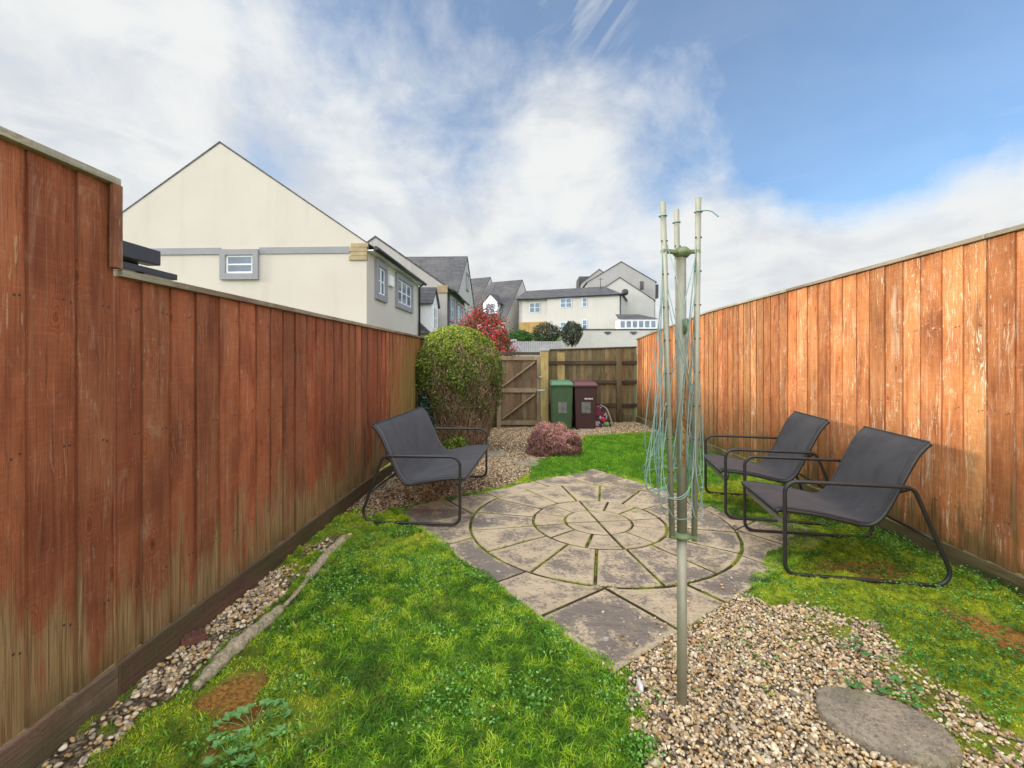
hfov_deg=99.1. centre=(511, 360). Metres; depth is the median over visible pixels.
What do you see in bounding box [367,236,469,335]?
house
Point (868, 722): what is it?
stepping stone
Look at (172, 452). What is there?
fence
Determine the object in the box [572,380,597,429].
wheelie bin
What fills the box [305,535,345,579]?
log
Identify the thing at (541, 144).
sky
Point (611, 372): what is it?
fence
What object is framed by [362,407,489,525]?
lounge chair
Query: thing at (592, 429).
paving slab
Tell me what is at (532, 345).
fence
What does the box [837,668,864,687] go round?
weed
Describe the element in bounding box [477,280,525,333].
house
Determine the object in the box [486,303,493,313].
window
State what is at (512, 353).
gate header
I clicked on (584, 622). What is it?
patio
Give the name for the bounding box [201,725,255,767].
weed
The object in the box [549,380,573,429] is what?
wheelie bin
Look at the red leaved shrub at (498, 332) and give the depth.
12.07 m
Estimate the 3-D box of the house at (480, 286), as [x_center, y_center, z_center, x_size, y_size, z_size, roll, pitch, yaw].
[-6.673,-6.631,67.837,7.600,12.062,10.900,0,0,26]
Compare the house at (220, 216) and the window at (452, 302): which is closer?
the house at (220, 216)
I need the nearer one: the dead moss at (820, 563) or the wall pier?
the dead moss at (820, 563)
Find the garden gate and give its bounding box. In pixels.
[497,356,544,427]
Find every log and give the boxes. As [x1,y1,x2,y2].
[191,605,283,690]
[283,578,308,607]
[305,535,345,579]
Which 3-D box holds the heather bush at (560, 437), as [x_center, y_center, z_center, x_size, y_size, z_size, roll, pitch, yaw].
[0.644,1.250,6.749,0.924,0.704,0.886,0,0,2]
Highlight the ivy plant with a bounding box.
[416,390,436,433]
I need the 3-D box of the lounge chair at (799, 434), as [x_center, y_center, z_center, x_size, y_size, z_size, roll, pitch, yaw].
[2.366,0.945,4.103,0.956,0.887,0.755,0,0,11]
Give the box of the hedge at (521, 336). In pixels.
[509,329,532,344]
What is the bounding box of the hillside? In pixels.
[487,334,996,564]
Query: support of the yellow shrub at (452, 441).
on the ground at (235, 686)
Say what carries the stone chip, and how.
on the gravel
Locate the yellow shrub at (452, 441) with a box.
[441,435,468,448]
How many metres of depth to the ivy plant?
6.46 m
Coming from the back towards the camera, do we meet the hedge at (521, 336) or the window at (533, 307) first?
the window at (533, 307)
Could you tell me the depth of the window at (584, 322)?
54.03 m
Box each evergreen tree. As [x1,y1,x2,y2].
[531,321,561,344]
[560,320,583,346]
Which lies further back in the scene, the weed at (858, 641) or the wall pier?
the wall pier
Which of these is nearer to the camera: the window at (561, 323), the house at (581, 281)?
the window at (561, 323)
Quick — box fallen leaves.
[218,427,1017,756]
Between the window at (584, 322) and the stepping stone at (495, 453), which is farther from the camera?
the window at (584, 322)
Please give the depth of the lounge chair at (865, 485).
2.96 m
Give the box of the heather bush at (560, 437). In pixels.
[524,421,582,456]
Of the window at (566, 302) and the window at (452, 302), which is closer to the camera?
the window at (452, 302)
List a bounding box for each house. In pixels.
[123,141,426,335]
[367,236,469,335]
[407,256,474,324]
[471,277,491,310]
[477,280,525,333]
[515,278,627,333]
[576,269,602,287]
[582,261,658,317]
[606,277,655,316]
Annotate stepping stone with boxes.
[483,450,505,457]
[514,460,538,466]
[816,687,963,767]
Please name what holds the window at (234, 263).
in the house at (220, 216)
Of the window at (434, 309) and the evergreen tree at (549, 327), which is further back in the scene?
the evergreen tree at (549, 327)
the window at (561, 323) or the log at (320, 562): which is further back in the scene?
the window at (561, 323)
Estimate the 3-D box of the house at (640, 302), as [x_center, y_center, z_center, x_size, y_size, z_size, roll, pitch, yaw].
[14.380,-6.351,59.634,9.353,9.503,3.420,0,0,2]
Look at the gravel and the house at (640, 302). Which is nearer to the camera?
the gravel
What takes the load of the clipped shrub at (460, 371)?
on the ground at (235, 686)
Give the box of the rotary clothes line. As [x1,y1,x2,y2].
[642,197,718,705]
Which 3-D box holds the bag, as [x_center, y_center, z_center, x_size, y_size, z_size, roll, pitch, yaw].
[2.116,1.298,10.169,0.464,0.545,0.326,0,0,2]
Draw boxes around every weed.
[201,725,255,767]
[206,697,291,766]
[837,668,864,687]
[838,635,869,655]
[871,674,923,708]
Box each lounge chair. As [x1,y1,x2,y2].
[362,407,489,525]
[702,411,839,525]
[741,426,951,587]
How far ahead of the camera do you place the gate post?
10.64 m
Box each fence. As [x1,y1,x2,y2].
[0,126,424,767]
[517,341,561,355]
[548,346,636,422]
[636,223,1023,598]
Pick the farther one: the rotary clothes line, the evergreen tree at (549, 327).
the evergreen tree at (549, 327)
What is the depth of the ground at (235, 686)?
1.97 m
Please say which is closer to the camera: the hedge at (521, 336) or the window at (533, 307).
the hedge at (521, 336)
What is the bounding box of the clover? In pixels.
[91,453,1023,767]
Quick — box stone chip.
[637,678,643,692]
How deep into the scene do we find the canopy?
3.41 m
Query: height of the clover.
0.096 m
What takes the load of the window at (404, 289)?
in the house at (220, 216)
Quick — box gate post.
[539,349,548,425]
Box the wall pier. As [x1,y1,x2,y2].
[509,339,516,355]
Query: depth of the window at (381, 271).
12.93 m
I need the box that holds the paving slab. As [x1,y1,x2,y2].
[579,428,611,430]
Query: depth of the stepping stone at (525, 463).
5.86 m
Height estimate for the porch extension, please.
5.450 m
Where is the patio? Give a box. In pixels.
[398,469,830,672]
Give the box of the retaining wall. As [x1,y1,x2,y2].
[561,329,656,348]
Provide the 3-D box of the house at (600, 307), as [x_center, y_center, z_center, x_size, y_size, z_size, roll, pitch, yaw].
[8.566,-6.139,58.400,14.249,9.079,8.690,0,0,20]
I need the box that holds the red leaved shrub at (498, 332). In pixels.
[451,295,521,355]
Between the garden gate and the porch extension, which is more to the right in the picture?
the garden gate
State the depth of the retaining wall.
45.63 m
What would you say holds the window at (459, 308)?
in the house at (452, 301)
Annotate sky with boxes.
[0,0,1023,328]
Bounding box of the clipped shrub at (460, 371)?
[415,325,506,448]
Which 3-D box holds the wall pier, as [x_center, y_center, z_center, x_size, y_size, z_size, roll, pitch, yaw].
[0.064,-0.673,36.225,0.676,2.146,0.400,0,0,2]
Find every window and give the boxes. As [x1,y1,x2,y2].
[226,255,251,272]
[379,267,384,295]
[399,279,410,306]
[433,307,436,328]
[451,300,453,319]
[458,305,460,322]
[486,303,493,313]
[529,302,539,312]
[560,298,571,307]
[560,322,569,329]
[582,297,586,306]
[582,320,586,328]
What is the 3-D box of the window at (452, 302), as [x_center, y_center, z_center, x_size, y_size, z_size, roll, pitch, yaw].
[-2.797,-2.350,20.175,0.042,0.900,0.900,0,0,2]
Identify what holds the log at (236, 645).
on the ground at (235, 686)
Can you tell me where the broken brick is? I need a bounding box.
[181,628,205,646]
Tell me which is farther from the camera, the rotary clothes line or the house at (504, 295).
the house at (504, 295)
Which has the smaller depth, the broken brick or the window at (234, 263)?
the broken brick
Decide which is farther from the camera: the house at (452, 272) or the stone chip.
the house at (452, 272)
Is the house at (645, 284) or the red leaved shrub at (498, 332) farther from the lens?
the house at (645, 284)
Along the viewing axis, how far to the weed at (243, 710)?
1.65 m
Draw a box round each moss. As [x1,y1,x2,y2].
[203,562,1014,767]
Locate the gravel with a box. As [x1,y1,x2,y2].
[37,421,1023,767]
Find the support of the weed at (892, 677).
on the gravel
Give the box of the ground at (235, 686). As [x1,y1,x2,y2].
[1,418,1023,767]
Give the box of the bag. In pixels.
[595,404,612,427]
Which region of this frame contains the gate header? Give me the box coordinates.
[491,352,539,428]
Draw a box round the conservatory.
[615,314,657,328]
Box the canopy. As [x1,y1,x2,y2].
[120,241,176,279]
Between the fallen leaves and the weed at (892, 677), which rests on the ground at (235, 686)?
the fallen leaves
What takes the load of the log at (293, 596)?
on the ground at (235, 686)
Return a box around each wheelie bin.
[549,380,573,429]
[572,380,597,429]
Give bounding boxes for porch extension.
[418,287,439,336]
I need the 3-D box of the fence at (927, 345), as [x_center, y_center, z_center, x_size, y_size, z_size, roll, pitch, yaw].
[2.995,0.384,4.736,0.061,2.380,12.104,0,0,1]

